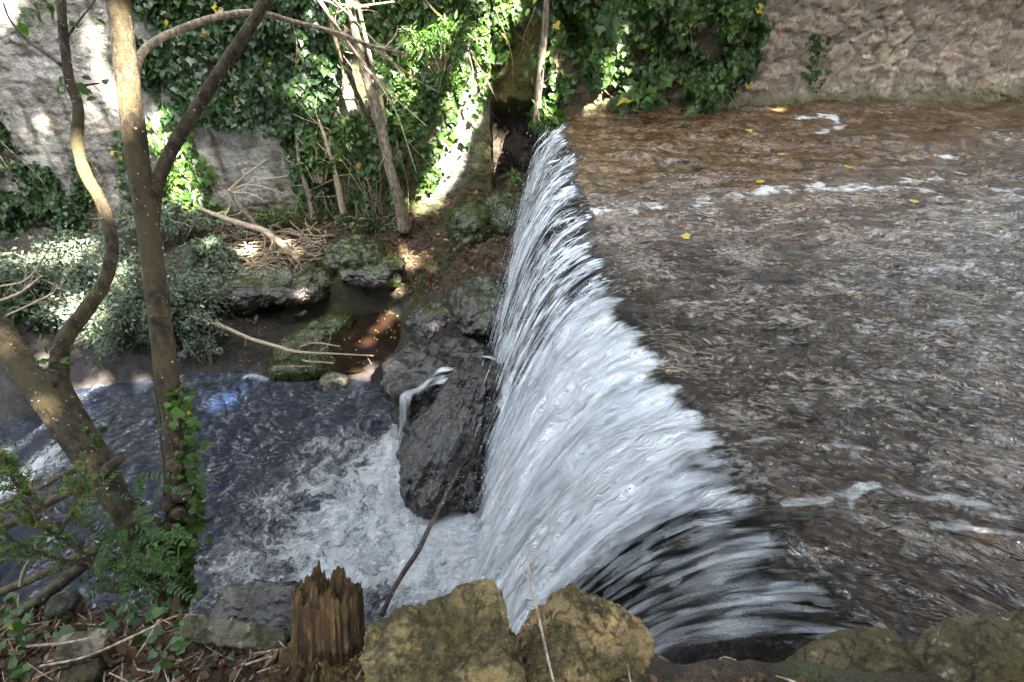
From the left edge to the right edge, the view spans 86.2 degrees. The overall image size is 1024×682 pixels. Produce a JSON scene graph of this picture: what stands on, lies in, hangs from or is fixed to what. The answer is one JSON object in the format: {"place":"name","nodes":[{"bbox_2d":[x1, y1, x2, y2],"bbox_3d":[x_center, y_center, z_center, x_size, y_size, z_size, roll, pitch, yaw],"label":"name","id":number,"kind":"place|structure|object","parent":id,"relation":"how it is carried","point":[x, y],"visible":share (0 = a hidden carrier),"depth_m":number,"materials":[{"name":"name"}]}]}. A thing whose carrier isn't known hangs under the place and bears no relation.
{"place":"outdoors","nodes":[
{"label":"outdoors","id":0,"kind":"place"},
{"bbox_2d":[0,370,482,634],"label":"river","id":1,"kind":"structure","parent":0,"point":[302,478],"depth_m":6.71,"materials":[{"name":"liquid"}]},
{"bbox_2d":[395,358,514,517],"bbox_3d":[-0.636,1.243,6.781,1.585,1.995,1.822,0,38,0],"label":"wet rock","id":2,"kind":"object","parent":1,"relation":"in","point":[443,428],"visible":0.7,"depth_m":6.24,"materials":[{"name":"grey stone"}]},
{"bbox_2d":[325,312,400,372],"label":"pool water","id":3,"kind":"structure","parent":0,"point":[382,329],"depth_m":8.83,"materials":[{"name":"brown liquid"}]},
{"bbox_2d":[240,260,446,365],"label":"leaf flecks","id":4,"kind":"object","parent":3,"relation":"on","point":[349,327],"visible":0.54,"depth_m":8.90,"materials":[{"name":"yellow plant"}]},
{"bbox_2d":[0,43,955,681],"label":"ground","id":5,"kind":"structure","parent":0,"point":[702,607],"depth_m":4.44,"materials":[{"name":"soil"}]},
{"bbox_2d":[0,270,65,338],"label":"shrub","id":6,"kind":"object","parent":5,"relation":"on","point":[23,315],"visible":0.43,"depth_m":8.34,"materials":[{"name":"green plant"}]},
{"bbox_2d":[0,468,76,506],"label":"log","id":7,"kind":"object","parent":5,"relation":"on","point":[47,482],"visible":0.51,"depth_m":2.27,"materials":[{"name":"brown wood"}]},
{"bbox_2d":[0,559,87,627],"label":"log","id":8,"kind":"object","parent":5,"relation":"on","point":[56,586],"visible":0.65,"depth_m":1.98,"materials":[{"name":"brown wood"}]},
{"bbox_2d":[18,558,30,586],"bbox_3d":[-1.696,0.803,1.901,0.016,0.084,0.077,19,42,23],"label":"stick","id":9,"kind":"object","parent":8,"relation":"on","point":[21,578],"visible":0.93,"depth_m":1.90,"materials":[{"name":"beige wood"}]},
{"bbox_2d":[0,543,103,596],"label":"log","id":10,"kind":"object","parent":8,"relation":"on","point":[28,580],"visible":0.59,"depth_m":2.00,"materials":[{"name":"brown wood"}]},
{"bbox_2d":[0,0,124,484],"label":"tree","id":11,"kind":"object","parent":5,"relation":"on","point":[57,369],"visible":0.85,"depth_m":2.18,"materials":[{"name":"brown plant"}]},
{"bbox_2d":[44,590,83,620],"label":"stone","id":12,"kind":"object","parent":5,"relation":"on","point":[65,603],"visible":0.88,"depth_m":1.94,"materials":[{"name":"stone"}]},
{"bbox_2d":[0,222,140,300],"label":"shrub","id":13,"kind":"object","parent":5,"relation":"on","point":[55,247],"visible":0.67,"depth_m":8.59,"materials":[{"name":"green plant"}]},
{"bbox_2d":[59,661,104,681],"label":"stone","id":14,"kind":"object","parent":5,"relation":"on","point":[90,672],"visible":1,"depth_m":1.61,"materials":[{"name":"stone"}]},
{"bbox_2d":[54,628,116,668],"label":"stone","id":15,"kind":"object","parent":5,"relation":"on","point":[63,652],"visible":0.8,"depth_m":1.67,"materials":[{"name":"stone"}]},
{"bbox_2d":[26,635,100,647],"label":"twig","id":16,"kind":"object","parent":15,"relation":"on","point":[64,642],"visible":1,"depth_m":1.62,"materials":[{"name":"beige wood"}]},
{"bbox_2d":[0,306,175,592],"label":"tree","id":17,"kind":"object","parent":5,"relation":"on","point":[50,408],"visible":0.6,"depth_m":1.99,"materials":[{"name":"brown plant"}]},
{"bbox_2d":[0,470,116,530],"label":"log","id":18,"kind":"object","parent":17,"relation":"attached to","point":[48,502],"visible":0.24,"depth_m":2.08,"materials":[{"name":"brown wood"}]},
{"bbox_2d":[33,357,94,460],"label":"leafy plant","id":19,"kind":"object","parent":17,"relation":"attached to","point":[92,436],"visible":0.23,"depth_m":2.10,"materials":[{"name":"green plant"}]},
{"bbox_2d":[48,464,188,548],"bbox_3d":[-1.345,0.586,1.935,0.449,0.301,0.252,9,39,12],"label":"leafy plant","id":20,"kind":"object","parent":17,"relation":"attached to","point":[139,510],"visible":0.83,"depth_m":1.88,"materials":[{"name":"green plant"}]},
{"bbox_2d":[0,592,189,680],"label":"ground ivy","id":21,"kind":"object","parent":5,"relation":"on","point":[16,625],"visible":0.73,"depth_m":1.82,"materials":[{"name":"green plant"}]},
{"bbox_2d":[11,246,264,362],"bbox_3d":[-5.726,-0.463,8.337,3.352,2.042,2.127,0,38,0],"label":"shrub","id":22,"kind":"object","parent":5,"relation":"on","point":[120,316],"visible":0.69,"depth_m":8.07,"materials":[{"name":"green plant"}]},
{"bbox_2d":[0,252,65,315],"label":"dead branch","id":23,"kind":"object","parent":22,"relation":"attached to","point":[28,286],"visible":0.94,"depth_m":7.61,"materials":[{"name":"brown wood"}]},
{"bbox_2d":[80,521,206,604],"bbox_3d":[-1.285,0.809,1.935,0.534,0.370,0.260,5,38,6],"label":"leafy plant","id":24,"kind":"object","parent":5,"relation":"on","point":[168,568],"visible":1,"depth_m":1.88,"materials":[{"name":"green plant"}]},
{"bbox_2d":[0,440,108,577],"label":"yew shoot","id":25,"kind":"object","parent":24,"relation":"on","point":[23,485],"visible":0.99,"depth_m":1.78,"materials":[{"name":"green plant"}]},
{"bbox_2d":[85,197,221,245],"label":"undergrowth","id":26,"kind":"object","parent":5,"relation":"on","point":[172,227],"visible":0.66,"depth_m":9.26,"materials":[{"name":"green plant"}]},
{"bbox_2d":[174,330,223,365],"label":"undergrowth","id":27,"kind":"object","parent":5,"relation":"on","point":[199,349],"visible":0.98,"depth_m":8.29,"materials":[{"name":"green plant"}]},
{"bbox_2d":[170,230,242,275],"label":"shrub","id":28,"kind":"object","parent":5,"relation":"on","point":[225,256],"visible":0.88,"depth_m":8.92,"materials":[{"name":"green plant"}]},
{"bbox_2d":[208,651,217,662],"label":"fallen leaf","id":29,"kind":"object","parent":5,"relation":"on","point":[214,653],"visible":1,"depth_m":1.59,"materials":[{"name":"green plant"}]},
{"bbox_2d":[228,649,234,657],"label":"fallen leaf","id":30,"kind":"object","parent":5,"relation":"on","point":[231,654],"visible":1,"depth_m":1.59,"materials":[{"name":"green plant"}]},
{"bbox_2d":[181,615,289,652],"bbox_3d":[-0.826,0.877,1.628,0.308,0.089,0.079,3,38,3],"label":"stone","id":31,"kind":"object","parent":5,"relation":"on","point":[241,636],"visible":0.92,"depth_m":1.61,"materials":[{"name":"stone"}]},
{"bbox_2d":[197,216,281,247],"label":"undergrowth","id":32,"kind":"object","parent":5,"relation":"on","point":[228,224],"visible":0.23,"depth_m":9.64,"materials":[{"name":"grey plant"}]},
{"bbox_2d":[0,0,491,230],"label":"stone wall","id":33,"kind":"structure","parent":5,"relation":"on","point":[35,113],"depth_m":8.89,"materials":[{"name":"grey stone"}]},
{"bbox_2d":[0,121,88,239],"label":"ivy","id":34,"kind":"object","parent":33,"relation":"attached to","point":[54,205],"visible":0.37,"depth_m":9.15,"materials":[{"name":"green plant"}]},
{"bbox_2d":[65,158,108,224],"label":"ivy","id":35,"kind":"object","parent":33,"relation":"attached to","point":[79,194],"visible":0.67,"depth_m":9.26,"materials":[{"name":"green plant"}]},
{"bbox_2d":[110,115,240,225],"bbox_3d":[-5.777,-2.640,9.369,2.126,2.611,0.302,-4,38,-5],"label":"creeper","id":36,"kind":"object","parent":33,"relation":"attached to","point":[206,174],"visible":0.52,"depth_m":9.26,"materials":[{"name":"green plant"}]},
{"bbox_2d":[131,0,390,219],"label":"ivy","id":37,"kind":"object","parent":33,"relation":"attached to","point":[254,66],"visible":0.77,"depth_m":8.37,"materials":[{"name":"green plant"}]},
{"bbox_2d":[289,133,342,183],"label":"leafy plant","id":38,"kind":"object","parent":33,"relation":"attached to","point":[326,166],"visible":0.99,"depth_m":9.15,"materials":[{"name":"green plant"}]},
{"bbox_2d":[289,103,428,227],"bbox_3d":[-2.673,-2.417,9.978,3.130,3.607,0.355,-2,38,-3],"label":"creeper","id":39,"kind":"object","parent":33,"relation":"attached to","point":[364,176],"visible":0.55,"depth_m":9.55,"materials":[{"name":"green plant"}]},
{"bbox_2d":[392,9,487,78],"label":"leafy plant","id":40,"kind":"object","parent":33,"relation":"attached to","point":[447,51],"visible":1,"depth_m":7.64,"materials":[{"name":"green plant"}]},
{"bbox_2d":[350,0,530,194],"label":"ivy","id":41,"kind":"object","parent":33,"relation":"attached to","point":[502,23],"visible":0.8,"depth_m":8.67,"materials":[{"name":"green plant"}]},
{"bbox_2d":[424,0,496,99],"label":"dead branch","id":42,"kind":"object","parent":33,"relation":"attached to","point":[437,14],"visible":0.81,"depth_m":8.03,"materials":[{"name":"wood"}]},
{"bbox_2d":[198,188,299,258],"bbox_3d":[-4.400,-1.970,8.994,1.631,1.359,0.513,3,38,3],"label":"dead branch","id":43,"kind":"object","parent":5,"relation":"on","point":[270,235],"visible":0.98,"depth_m":9.07,"materials":[{"name":"wood"}]},
{"bbox_2d":[228,159,287,199],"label":"dead branch","id":44,"kind":"object","parent":43,"relation":"on","point":[232,188],"visible":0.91,"depth_m":8.70,"materials":[{"name":"brown wood"}]},
{"bbox_2d":[209,579,303,654],"bbox_3d":[-1.264,1.397,2.751,0.510,0.382,0.335,0,38,0],"label":"wet rock","id":45,"kind":"object","parent":5,"relation":"on","point":[263,602],"visible":0.45,"depth_m":2.65,"materials":[{"name":"grey stone"}]},
{"bbox_2d":[198,262,324,314],"bbox_3d":[-4.065,-0.874,8.966,2.037,0.566,1.120,0,38,0],"label":"wet rock","id":46,"kind":"object","parent":5,"relation":"on","point":[252,291],"visible":0.67,"depth_m":8.75,"materials":[{"name":"grey stone"}]},
{"bbox_2d":[198,219,332,277],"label":"twig litter","id":47,"kind":"object","parent":5,"relation":"on","point":[296,250],"visible":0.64,"depth_m":9.34,"materials":[{"name":"brown wood"}]},
{"bbox_2d":[105,0,439,610],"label":"tree","id":48,"kind":"object","parent":5,"relation":"on","point":[146,187],"visible":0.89,"depth_m":1.87,"materials":[{"name":"brown plant"}]},
{"bbox_2d":[153,384,212,605],"bbox_3d":[-1.196,0.578,2.005,0.180,0.760,0.459,0,38,0],"label":"ivy","id":49,"kind":"object","parent":48,"relation":"attached to","point":[192,458],"visible":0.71,"depth_m":1.98,"materials":[{"name":"green plant"}]},
{"bbox_2d":[251,203,299,228],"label":"fern clump","id":50,"kind":"object","parent":5,"relation":"on","point":[285,218],"visible":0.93,"depth_m":9.65,"materials":[{"name":"green plant"}]},
{"bbox_2d":[197,315,373,366],"bbox_3d":[-3.365,0.061,8.227,2.931,1.032,0.908,21,43,24],"label":"dead branch","id":51,"kind":"object","parent":5,"relation":"on","point":[232,330],"visible":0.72,"depth_m":8.13,"materials":[{"name":"brown wood"}]},
{"bbox_2d":[264,354,330,382],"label":"mossy rock","id":52,"kind":"object","parent":5,"relation":"on","point":[298,374],"visible":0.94,"depth_m":8.24,"materials":[{"name":"green stone"}]},
{"bbox_2d":[280,133,320,220],"bbox_3d":[-3.569,-2.832,9.280,0.598,1.717,0.530,0,38,0],"label":"sapling","id":53,"kind":"object","parent":5,"relation":"on","point":[310,202],"visible":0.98,"depth_m":9.44,"materials":[{"name":"brown plant"}]},
{"bbox_2d":[281,261,335,296],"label":"mossy rock","id":54,"kind":"object","parent":5,"relation":"on","point":[324,278],"visible":0.37,"depth_m":9.02,"materials":[{"name":"green stone"}]},
{"bbox_2d":[266,310,357,364],"bbox_3d":[-3.227,-0.042,8.896,0.646,0.542,1.655,23,43,27],"label":"mossy rock","id":55,"kind":"object","parent":5,"relation":"on","point":[326,327],"visible":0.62,"depth_m":8.74,"materials":[{"name":"green stone"}]},
{"bbox_2d":[260,559,365,681],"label":"stump","id":56,"kind":"object","parent":5,"relation":"on","point":[327,629],"visible":0.93,"depth_m":1.46,"materials":[{"name":"brown wood"}]},
{"bbox_2d":[292,92,352,213],"bbox_3d":[-3.141,-3.001,9.040,0.856,2.016,0.707,-14,40,-17],"label":"sapling","id":57,"kind":"object","parent":5,"relation":"on","point":[340,199],"visible":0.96,"depth_m":9.29,"materials":[{"name":"wood"}]},
{"bbox_2d":[319,372,348,387],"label":"wet rock","id":58,"kind":"object","parent":5,"relation":"on","point":[332,380],"visible":0.93,"depth_m":8.19,"materials":[{"name":"grey stone"}]},
{"bbox_2d":[323,1,374,127],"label":"sapling","id":59,"kind":"object","parent":5,"relation":"on","point":[351,81],"visible":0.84,"depth_m":8.28,"materials":[{"name":"brown plant"}]},
{"bbox_2d":[320,233,385,274],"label":"mossy rock","id":60,"kind":"object","parent":5,"relation":"on","point":[357,251],"visible":0.93,"depth_m":9.03,"materials":[{"name":"green stone"}]},
{"bbox_2d":[194,169,518,313],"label":"leaf litter","id":61,"kind":"object","parent":5,"relation":"on","point":[437,233],"visible":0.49,"depth_m":9.55,"materials":[{"name":"brown plant"}]},
{"bbox_2d":[328,0,411,232],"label":"sapling","id":62,"kind":"object","parent":5,"relation":"on","point":[404,225],"visible":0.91,"depth_m":8.41,"materials":[{"name":"brown plant"}]},
{"bbox_2d":[317,0,426,172],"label":"dead branch","id":63,"kind":"object","parent":62,"relation":"attached to","point":[321,3],"visible":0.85,"depth_m":7.43,"materials":[{"name":"wood"}]},
{"bbox_2d":[367,108,419,161],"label":"leafy plant","id":64,"kind":"object","parent":62,"relation":"attached to","point":[396,137],"visible":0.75,"depth_m":8.71,"materials":[{"name":"green plant"}]},
{"bbox_2d":[338,253,405,288],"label":"wet rock","id":65,"kind":"object","parent":5,"relation":"on","point":[387,270],"visible":0.76,"depth_m":8.94,"materials":[{"name":"grey stone"}]},
{"bbox_2d":[355,0,393,160],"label":"sapling","id":66,"kind":"object","parent":5,"relation":"on","point":[377,86],"visible":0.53,"depth_m":8.09,"materials":[{"name":"brown plant"}]},
{"bbox_2d":[327,202,427,237],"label":"undergrowth","id":67,"kind":"object","parent":5,"relation":"on","point":[367,223],"visible":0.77,"depth_m":9.79,"materials":[{"name":"green plant"}]},
{"bbox_2d":[404,297,451,338],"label":"wet rock","id":68,"kind":"object","parent":5,"relation":"on","point":[427,320],"visible":0.38,"depth_m":8.59,"materials":[{"name":"grey stone"}]},
{"bbox_2d":[380,332,495,432],"bbox_3d":[-0.998,0.636,7.801,1.703,1.401,1.197,-13,40,-16],"label":"wet rock","id":69,"kind":"object","parent":5,"relation":"on","point":[415,363],"visible":0.51,"depth_m":7.33,"materials":[{"name":"grey stone"}]},
{"bbox_2d":[391,355,511,448],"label":"cascade","id":70,"kind":"object","parent":69,"relation":"on","point":[405,398],"visible":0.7,"depth_m":7.07,"materials":[{"name":"liquid"}]},
{"bbox_2d":[359,578,526,681],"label":"boulder","id":71,"kind":"object","parent":5,"relation":"on","point":[462,633],"visible":1,"depth_m":1.40,"materials":[{"name":"stone"}]},
{"bbox_2d":[379,467,462,616],"bbox_3d":[-0.240,0.550,1.595,0.082,0.319,0.443,19,42,22],"label":"stick","id":72,"kind":"object","parent":71,"relation":"on","point":[409,563],"visible":1,"depth_m":1.63,"materials":[{"name":"brown wood"}]},
{"bbox_2d":[439,302,447,307],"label":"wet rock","id":73,"kind":"object","parent":5,"relation":"on","point":[443,305],"visible":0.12,"depth_m":8.76,"materials":[{"name":"grey stone"}]},
{"bbox_2d":[444,205,459,235],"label":"fern clump","id":74,"kind":"object","parent":5,"relation":"on","point":[446,222],"visible":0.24,"depth_m":9.39,"materials":[{"name":"green plant"}]},
{"bbox_2d":[446,199,492,247],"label":"mossy rock","id":75,"kind":"object","parent":5,"relation":"on","point":[472,228],"visible":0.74,"depth_m":9.33,"materials":[{"name":"green stone"}]},
{"bbox_2d":[446,273,508,344],"bbox_3d":[-0.439,-0.406,8.557,1.031,1.161,1.422,-11,39,-14],"label":"wet rock","id":76,"kind":"object","parent":5,"relation":"on","point":[471,301],"visible":0.66,"depth_m":8.03,"materials":[{"name":"grey stone"}]},
{"bbox_2d":[483,189,527,237],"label":"mossy rock","id":77,"kind":"object","parent":5,"relation":"on","point":[500,205],"visible":0.57,"depth_m":9.35,"materials":[{"name":"green stone"}]},
{"bbox_2d":[499,166,522,185],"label":"leafy plant","id":78,"kind":"object","parent":5,"relation":"on","point":[513,177],"visible":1,"depth_m":8.47,"materials":[{"name":"green plant"}]},
{"bbox_2d":[0,586,1022,681],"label":"leaf litter","id":79,"kind":"object","parent":5,"relation":"on","point":[129,652],"visible":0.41,"depth_m":1.67,"materials":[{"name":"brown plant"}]},
{"bbox_2d":[39,622,160,667],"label":"twig","id":80,"kind":"object","parent":79,"relation":"on","point":[101,650],"visible":1,"depth_m":1.62,"materials":[{"name":"beige wood"}]},
{"bbox_2d":[135,619,159,656],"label":"twig","id":81,"kind":"object","parent":79,"relation":"on","point":[147,640],"visible":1,"depth_m":1.62,"materials":[{"name":"beige wood"}]},
{"bbox_2d":[172,669,179,675],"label":"fallen leaf","id":82,"kind":"object","parent":79,"relation":"on","point":[175,672],"visible":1,"depth_m":1.58,"materials":[{"name":"green plant"}]},
{"bbox_2d":[487,0,552,178],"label":"tree trunk","id":83,"kind":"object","parent":5,"relation":"on","point":[510,93],"depth_m":9.31,"materials":[{"name":"wood"}]},
{"bbox_2d":[506,0,562,124],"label":"sapling","id":84,"kind":"object","parent":5,"relation":"on","point":[543,54],"visible":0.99,"depth_m":7.97,"materials":[{"name":"brown plant"}]},
{"bbox_2d":[526,96,569,143],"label":"leafy plant","id":85,"kind":"object","parent":5,"relation":"on","point":[552,120],"visible":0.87,"depth_m":8.56,"materials":[{"name":"green plant"}]},
{"bbox_2d":[516,583,654,681],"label":"boulder","id":86,"kind":"object","parent":5,"relation":"on","point":[591,638],"visible":0.85,"depth_m":1.46,"materials":[{"name":"stone"}]},
{"bbox_2d":[522,550,554,681],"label":"dry stalk","id":87,"kind":"object","parent":86,"relation":"on","point":[543,637],"visible":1,"depth_m":1.27,"materials":[{"name":"beige plant"}]},
{"bbox_2d":[533,623,552,650],"bbox_3d":[0.074,0.703,1.301,0.059,0.053,0.014,29,47,32],"label":"stick","id":88,"kind":"object","parent":86,"relation":"on","point":[536,627],"visible":0.8,"depth_m":1.29,"materials":[{"name":"grey wood"}]},
{"bbox_2d":[654,653,669,661],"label":"stone","id":89,"kind":"object","parent":5,"relation":"on","point":[658,656],"visible":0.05,"depth_m":1.54,"materials":[{"name":"stone"}]},
{"bbox_2d":[551,0,1023,115],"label":"stone wall","id":90,"kind":"structure","parent":5,"relation":"on","point":[947,50],"depth_m":8.89,"materials":[{"name":"grey stone"}]},
{"bbox_2d":[610,84,665,116],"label":"leafy plant","id":91,"kind":"object","parent":90,"relation":"attached to","point":[644,99],"visible":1,"depth_m":8.34,"materials":[{"name":"green plant"}]},
{"bbox_2d":[519,0,774,134],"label":"ivy","id":92,"kind":"object","parent":90,"relation":"attached to","point":[602,40],"visible":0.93,"depth_m":8.23,"materials":[{"name":"green plant"}]},
{"bbox_2d":[666,98,721,111],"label":"creeper","id":93,"kind":"object","parent":90,"relation":"attached to","point":[669,101],"visible":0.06,"depth_m":8.99,"materials":[{"name":"green plant"}]},
{"bbox_2d":[703,42,760,113],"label":"ivy","id":94,"kind":"object","parent":90,"relation":"attached to","point":[750,75],"visible":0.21,"depth_m":8.66,"materials":[{"name":"green plant"}]},
{"bbox_2d":[802,35,831,95],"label":"creeper","id":95,"kind":"object","parent":90,"relation":"attached to","point":[814,74],"visible":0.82,"depth_m":8.91,"materials":[{"name":"green plant"}]},
{"bbox_2d":[672,83,1023,111],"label":"moss","id":96,"kind":"object","parent":90,"relation":"attached to","point":[888,97],"visible":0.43,"depth_m":9.31,"materials":[{"name":"green plant"}]},
{"bbox_2d":[785,626,920,673],"bbox_3d":[1.006,1.027,1.584,0.362,0.318,0.305,-6,38,-8],"label":"boulder","id":97,"kind":"object","parent":5,"relation":"on","point":[876,649],"visible":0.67,"depth_m":1.55,"materials":[{"name":"stone"}]},
{"bbox_2d":[911,608,1023,681],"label":"boulder","id":98,"kind":"object","parent":5,"relation":"on","point":[981,648],"visible":0.81,"depth_m":1.45,"materials":[{"name":"stone"}]},
{"bbox_2d":[407,118,887,640],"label":"waterfall","id":99,"kind":"structure","parent":0,"point":[605,416],"depth_m":4.17,"materials":[{"name":"liquid"}]},
{"bbox_2d":[564,95,1023,646],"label":"river","id":100,"kind":"structure","parent":0,"point":[836,339],"depth_m":4.52,"materials":[{"name":"brown liquid"}]},
{"bbox_2d":[680,233,690,238],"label":"fallen leaf","id":101,"kind":"object","parent":100,"relation":"on","point":[686,236],"visible":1,"depth_m":5.50,"materials":[{"name":"yellow plant"}]}
]}

